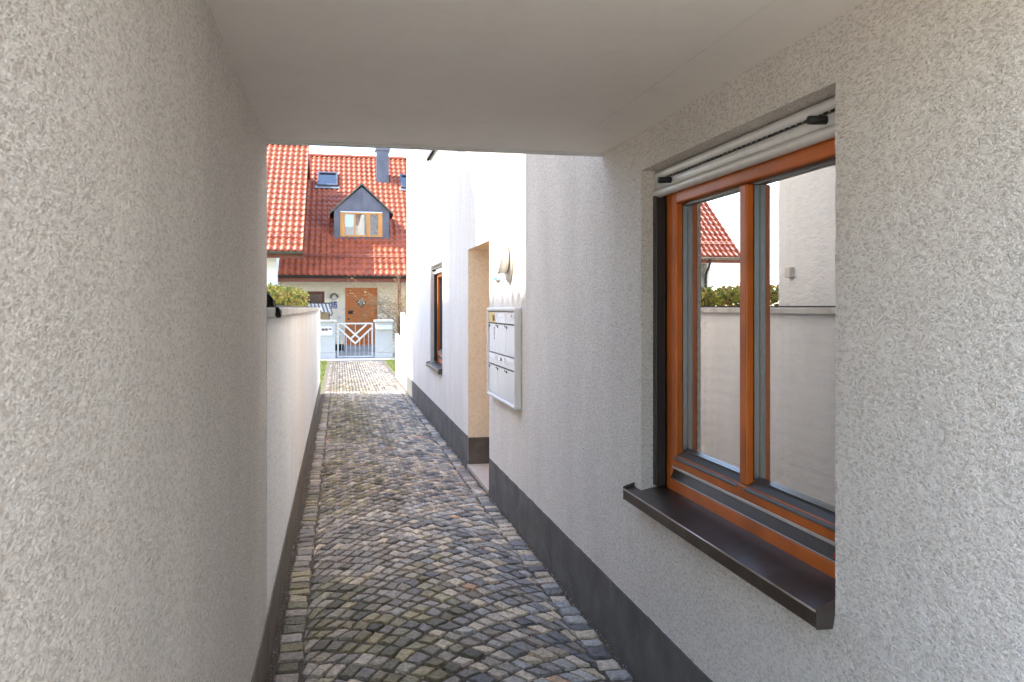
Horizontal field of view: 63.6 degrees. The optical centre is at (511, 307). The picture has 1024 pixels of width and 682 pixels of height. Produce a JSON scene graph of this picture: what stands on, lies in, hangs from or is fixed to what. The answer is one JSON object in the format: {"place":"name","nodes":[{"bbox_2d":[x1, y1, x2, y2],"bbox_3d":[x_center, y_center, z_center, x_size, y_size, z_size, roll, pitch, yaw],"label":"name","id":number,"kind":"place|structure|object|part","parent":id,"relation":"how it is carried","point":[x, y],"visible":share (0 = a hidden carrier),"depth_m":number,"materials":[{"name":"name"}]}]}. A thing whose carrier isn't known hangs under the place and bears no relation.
{"place":"outdoors","nodes":[
{"label":"outdoors","id":0,"kind":"place"},
{"bbox_2d":[267,144,309,285],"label":"tiled side house","id":1,"kind":"structure","parent":0,"point":[288,170],"depth_m":27.89,"materials":[{"name":"tile"}]},
{"bbox_2d":[320,361,327,393],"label":"lawn soil","id":2,"kind":"structure","parent":0,"point":[324,376],"depth_m":19.09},
{"bbox_2d":[320,357,394,391],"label":"grass","id":3,"kind":"structure","parent":2,"relation":"on","point":[324,364],"depth_m":22.36,"materials":[{"name":"green plant"}]},
{"bbox_2d":[278,148,406,356],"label":"red roofed house","id":4,"kind":"structure","parent":0,"point":[356,217],"depth_m":29.35,"materials":[{"name":"red tile"}]},
{"bbox_2d":[307,291,323,302],"bbox_3d":[-6.843,-0.135,28.789,0.610,0.870,0.080,0,0,-12],"label":"window","id":5,"kind":"structure","parent":4,"relation":"in","point":[309,292],"depth_m":28.76,"materials":[{"name":"red wood"}]},
{"bbox_2d":[330,293,337,300],"bbox_3d":[-6.191,-0.378,28.787,0.280,0.255,0.130,0,0,-12],"label":"bulkhead lamp","id":6,"kind":"object","parent":4,"relation":"attached to","point":[334,297],"visible":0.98,"depth_m":28.76,"materials":[{"name":"white glass"}]},
{"bbox_2d":[331,301,337,308],"bbox_3d":[-6.200,-0.096,28.832,0.223,0.267,0.020,0,0,-12],"label":"house number plate","id":7,"kind":"object","parent":4,"relation":"attached to","point":[334,304],"visible":0.98,"depth_m":28.83,"materials":[{"name":"metal"}]},
{"bbox_2d":[345,288,376,344],"bbox_3d":[-5.306,0.305,29.110,1.120,2.010,0.120,0,0,-12],"label":"front door","id":8,"kind":"structure","parent":4,"relation":"in","point":[351,308],"depth_m":29.07,"materials":[{"name":"orange wood"}]},
{"bbox_2d":[309,146,406,156],"label":"sky","id":9,"kind":"structure","parent":0,"point":[312,149],"materials":[{"name":"white"}]},
{"bbox_2d":[265,361,638,681],"bbox_3d":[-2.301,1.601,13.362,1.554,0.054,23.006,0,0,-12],"label":"cobblestone path","id":10,"kind":"structure","parent":0,"point":[349,377],"depth_m":4.97,"materials":[{"name":"stone"}]},
{"bbox_3d":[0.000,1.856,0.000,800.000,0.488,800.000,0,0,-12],"label":"ground","id":11,"kind":"structure","parent":0,"visible":0},
{"bbox_2d":[267,282,309,305],"bbox_3d":[-3.117,0.611,10.338,0.921,2.023,9.132,0,0,-12],"label":"hedge","id":12,"kind":"object","parent":11,"relation":"on","point":[286,296],"visible":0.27,"depth_m":9.60,"materials":[{"name":"green plant"}]},
{"bbox_2d":[267,305,321,663],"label":"garden wall","id":13,"kind":"structure","parent":11,"relation":"on","point":[293,365],"depth_m":5.13,"materials":[{"name":"white paint"}]},
{"bbox_2d":[267,294,281,317],"bbox_3d":[-1.161,-0.008,3.853,0.182,0.113,0.294,0,0,-12],"label":"crumpled cover","id":14,"kind":"object","parent":13,"relation":"on","point":[272,303],"visible":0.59,"depth_m":3.75,"materials":[{"name":"black plastic"}]},
{"bbox_2d":[308,303,332,319],"bbox_3d":[-6.147,0.718,26.462,0.803,1.765,0.520,0,0,-12],"label":"striped canopy","id":15,"kind":"object","parent":11,"relation":"on","point":[326,310],"visible":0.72,"depth_m":26.56,"materials":[{"name":"fabric"}]},
{"bbox_2d":[320,320,335,358],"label":"gate pillar","id":16,"kind":"structure","parent":11,"relation":"on","point":[327,339],"depth_m":25.38,"materials":[{"name":"paint"}]},
{"bbox_2d":[336,323,372,356],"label":"garden gate","id":17,"kind":"structure","parent":16,"relation":"attached to","point":[355,334],"depth_m":25.74,"materials":[{"name":"white metal"}]},
{"bbox_2d":[320,357,394,361],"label":"gate sill","id":18,"kind":"structure","parent":11,"relation":"on","point":[357,359],"depth_m":24.98,"materials":[{"name":"grey stone"}]},
{"bbox_2d":[330,269,406,351],"bbox_3d":[-3.116,0.487,26.593,5.368,3.855,6.571,0,0,-12],"label":"bare shrub","id":19,"kind":"object","parent":11,"relation":"on","point":[398,315],"visible":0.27,"depth_m":26.95,"materials":[{"name":"beige plant"}]},
{"bbox_2d":[374,320,393,357],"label":"gate pillar","id":20,"kind":"structure","parent":11,"relation":"on","point":[383,335],"depth_m":25.73,"materials":[{"name":"paint"}]},
{"bbox_2d":[0,0,1023,681],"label":"white house","id":21,"kind":"structure","parent":11,"relation":"on","point":[764,288],"depth_m":2.19,"materials":[{"name":"grey paint"}]},
{"bbox_2d":[426,150,434,160],"bbox_3d":[-1.002,-2.148,11.089,0.154,0.103,1.492,0,0,-12],"label":"window","id":22,"kind":"structure","parent":21,"relation":"in","point":[430,153],"depth_m":11.51,"materials":[{"name":"black wood"}]},
{"bbox_2d":[426,264,441,373],"bbox_3d":[-0.931,0.128,11.047,0.276,1.412,1.604,0,0,-12],"label":"window","id":23,"kind":"structure","parent":21,"relation":"in","point":[436,366],"depth_m":11.59,"materials":[{"name":"orange wood"}]},
{"bbox_2d":[493,272,499,280],"bbox_3d":[-0.125,-0.256,6.705,0.026,0.068,0.180,0,0,-12],"label":"house number sign","id":24,"kind":"object","parent":21,"relation":"attached to","point":[496,276],"visible":0.76,"depth_m":6.68,"materials":[{"name":"white paint"}]},
{"bbox_2d":[494,243,512,281],"bbox_3d":[-0.067,-0.340,6.248,0.101,0.292,0.292,0,0,-12],"label":"wall lamp","id":25,"kind":"object","parent":21,"relation":"attached to","point":[503,259],"visible":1,"depth_m":6.16,"materials":[{"name":"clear glass"}]},
{"bbox_2d":[487,307,520,409],"bbox_3d":[-0.072,0.361,6.385,0.053,0.727,1.130,0,0,-12],"label":"letterbox unit","id":26,"kind":"object","parent":21,"relation":"attached to","point":[504,355],"visible":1,"depth_m":6.24,"materials":[{"name":"white paint"}]},
{"bbox_3d":[-0.149,0.531,6.732,0.023,0.324,0.349,0,0,-12],"label":"letterbox door","id":27,"kind":"part","parent":26,"relation":"part of","materials":[{"name":"white paint"}]},
{"bbox_3d":[-0.150,0.196,6.731,0.024,0.324,0.349,0,0,-12],"label":"letterbox door","id":28,"kind":"part","parent":26,"relation":"part of","materials":[{"name":"white paint"}]},
{"bbox_3d":[-0.076,0.196,6.384,0.023,0.324,0.349,0,0,-12],"label":"letterbox door","id":29,"kind":"part","parent":26,"relation":"part of","materials":[{"name":"white paint"}]},
{"bbox_3d":[-0.077,0.531,6.384,0.024,0.324,0.349,0,0,-12],"label":"letterbox door","id":30,"kind":"part","parent":26,"relation":"part of","materials":[{"name":"white paint"}]},
{"bbox_3d":[-0.004,0.531,6.036,0.023,0.324,0.349,0,0,-12],"label":"letterbox door","id":31,"kind":"part","parent":26,"relation":"part of","materials":[{"name":"white paint"}]},
{"bbox_3d":[-0.004,0.196,6.036,0.024,0.324,0.349,0,0,-12],"label":"letterbox door","id":32,"kind":"part","parent":26,"relation":"part of","materials":[{"name":"white paint"}]},
{"bbox_2d":[623,96,835,629],"bbox_3d":[0.780,0.128,2.838,0.276,1.412,1.604,0,0,-12],"label":"window","id":33,"kind":"structure","parent":21,"relation":"in","point":[751,229],"depth_m":2.79,"materials":[{"name":"orange wood"}]},
{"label":"lawn soil","id":34,"kind":"structure","parent":0,"visible":0},
{"bbox_2d":[395,312,406,389],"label":"garden wall","id":35,"kind":"structure","parent":34,"relation":"on","point":[401,358],"depth_m":17.16,"materials":[{"name":"paint"}]}
]}

